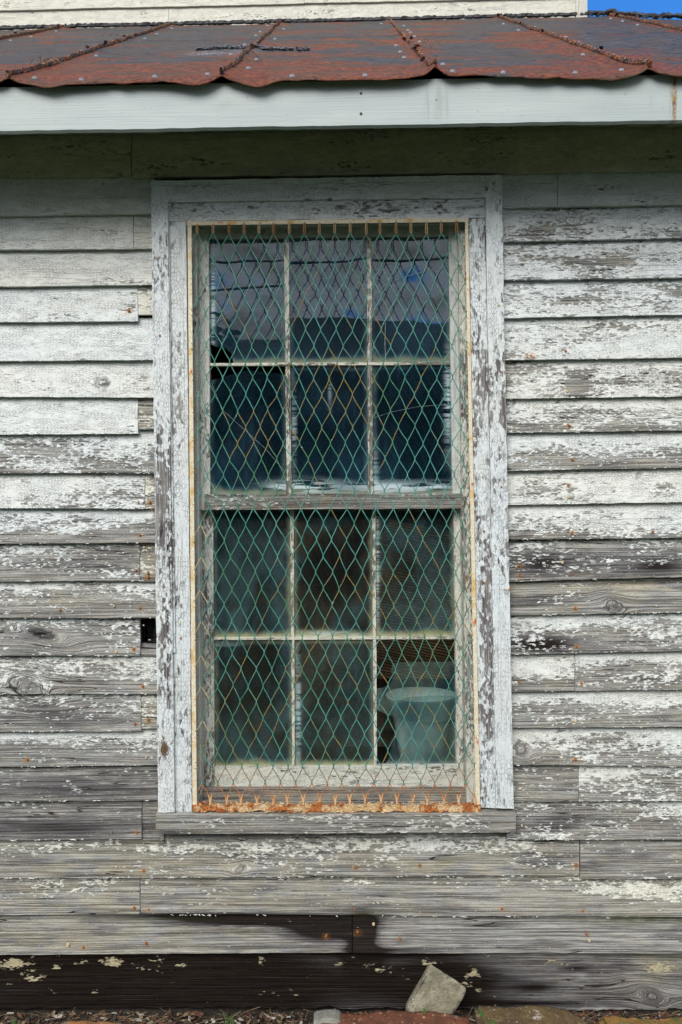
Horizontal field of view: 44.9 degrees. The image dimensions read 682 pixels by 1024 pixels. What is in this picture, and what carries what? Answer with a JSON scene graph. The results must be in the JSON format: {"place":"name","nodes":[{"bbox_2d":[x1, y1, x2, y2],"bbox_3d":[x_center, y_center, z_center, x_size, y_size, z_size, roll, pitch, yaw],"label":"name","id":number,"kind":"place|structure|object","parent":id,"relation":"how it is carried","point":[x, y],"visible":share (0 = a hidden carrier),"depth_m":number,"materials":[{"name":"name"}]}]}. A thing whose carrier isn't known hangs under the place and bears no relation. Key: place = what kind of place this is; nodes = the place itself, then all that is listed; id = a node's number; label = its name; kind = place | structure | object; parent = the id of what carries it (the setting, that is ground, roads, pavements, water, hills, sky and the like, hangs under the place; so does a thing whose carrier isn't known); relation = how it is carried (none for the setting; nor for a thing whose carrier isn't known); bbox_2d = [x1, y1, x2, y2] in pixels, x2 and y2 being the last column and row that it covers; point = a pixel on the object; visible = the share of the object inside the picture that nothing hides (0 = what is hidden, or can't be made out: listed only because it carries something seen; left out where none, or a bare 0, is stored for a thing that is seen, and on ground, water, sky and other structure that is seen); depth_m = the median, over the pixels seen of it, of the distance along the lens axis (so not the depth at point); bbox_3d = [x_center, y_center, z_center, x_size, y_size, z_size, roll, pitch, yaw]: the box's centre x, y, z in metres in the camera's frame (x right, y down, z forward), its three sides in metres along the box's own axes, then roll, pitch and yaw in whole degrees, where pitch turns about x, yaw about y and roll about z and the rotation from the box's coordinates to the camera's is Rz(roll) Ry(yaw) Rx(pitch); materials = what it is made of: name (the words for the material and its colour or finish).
{"place":"outdoors","nodes":[
{"label":"outdoors","id":0,"kind":"place"},
{"bbox_2d":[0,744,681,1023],"bbox_3d":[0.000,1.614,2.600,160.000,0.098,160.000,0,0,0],"label":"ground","id":1,"kind":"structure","parent":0,"point":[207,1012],"depth_m":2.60,"materials":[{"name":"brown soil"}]},
{"bbox_2d":[61,1020,124,1023],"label":"orange rock","id":2,"kind":"object","parent":1,"relation":"on","point":[86,1022],"visible":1,"depth_m":2.50,"materials":[{"name":"stone"}]},
{"bbox_2d":[224,1013,234,1023],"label":"grass tuft","id":3,"kind":"object","parent":1,"relation":"on","point":[226,1022],"visible":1,"depth_m":2.50,"materials":[{"name":"green plant"}]},
{"bbox_2d":[313,1008,341,1023],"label":"grey rock","id":4,"kind":"object","parent":1,"relation":"on","point":[331,1016],"visible":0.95,"depth_m":2.43,"materials":[{"name":"stone"}]},
{"bbox_2d":[0,0,681,1010],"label":"clapboard house","id":5,"kind":"structure","parent":1,"relation":"on","point":[536,144],"depth_m":2.58,"materials":[{"name":"paint"}]},
{"bbox_2d":[29,33,436,64],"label":"dry twigs","id":6,"kind":"object","parent":5,"relation":"on","point":[241,50],"visible":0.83,"depth_m":2.66,"materials":[{"name":"brown plant"}]},
{"bbox_2d":[151,175,515,833],"bbox_3d":[-0.021,-0.026,2.628,1.128,2.024,0.209,0,0,0],"label":"window","id":7,"kind":"structure","parent":5,"relation":"in","point":[477,198],"depth_m":2.55,"materials":[{"name":"paint"}]},
{"bbox_2d":[187,218,480,813],"bbox_3d":[-0.023,0.011,2.550,0.913,1.848,0.031,0,0,0],"label":"window guard","id":8,"kind":"object","parent":5,"relation":"attached to","point":[273,806],"visible":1,"depth_m":2.55,"materials":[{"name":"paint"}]},
{"bbox_2d":[216,734,455,763],"bbox_3d":[0.050,0.876,2.962,1.000,0.029,0.475,0,0,0],"label":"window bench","id":9,"kind":"object","parent":5,"relation":"attached to","point":[225,749],"depth_m":2.96,"materials":[{"name":"wood"}]},
{"bbox_2d":[283,629,400,746],"bbox_3d":[0.002,0.695,3.073,0.461,0.501,0.105,0,0,0],"label":"dark panel","id":10,"kind":"object","parent":9,"relation":"on","point":[348,686],"visible":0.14,"depth_m":3.06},
{"bbox_2d":[386,687,454,762],"bbox_3d":[0.273,0.740,2.800,0.244,0.243,0.244,0,0,0],"label":"plastic tub","id":11,"kind":"object","parent":9,"relation":"on","point":[434,733],"visible":0.77,"depth_m":2.73,"materials":[{"name":"teal plastic"}]},
{"bbox_2d":[367,520,453,678],"bbox_3d":[0.296,0.308,2.949,0.404,0.557,0.096,0,0,0],"label":"leaning board","id":12,"kind":"object","parent":5,"relation":"in","point":[431,539],"visible":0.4,"depth_m":2.93,"materials":[{"name":"grey wood"}]},
{"bbox_2d":[0,1001,681,1023],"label":"leaf litter","id":13,"kind":"object","parent":1,"relation":"on","point":[262,1015],"visible":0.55,"depth_m":2.56,"materials":[{"name":"brown plant"}]},
{"bbox_2d":[313,1010,475,1023],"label":"red rock","id":14,"kind":"object","parent":1,"relation":"on","point":[395,1017],"visible":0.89,"depth_m":2.43,"materials":[{"name":"stone"}]},
{"bbox_2d":[405,964,465,1013],"bbox_3d":[0.285,1.450,2.513,0.178,0.184,0.083,0,0,0],"label":"concrete chunk","id":15,"kind":"object","parent":1,"relation":"on","point":[437,990],"visible":0.88,"depth_m":2.48,"materials":[{"name":"beige concrete"}]},
{"bbox_2d":[475,1005,586,1023],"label":"mottled rock","id":16,"kind":"object","parent":1,"relation":"on","point":[529,1014],"visible":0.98,"depth_m":2.42,"materials":[{"name":"stone"}]},
{"bbox_2d":[598,1015,681,1023],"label":"ochre rock","id":17,"kind":"object","parent":1,"relation":"on","point":[613,1019],"visible":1,"depth_m":2.47,"materials":[{"name":"stone"}]},
{"bbox_2d":[587,0,681,19],"label":"sky","id":18,"kind":"structure","parent":0,"point":[644,6],"materials":[{"name":"blue"}]}
]}

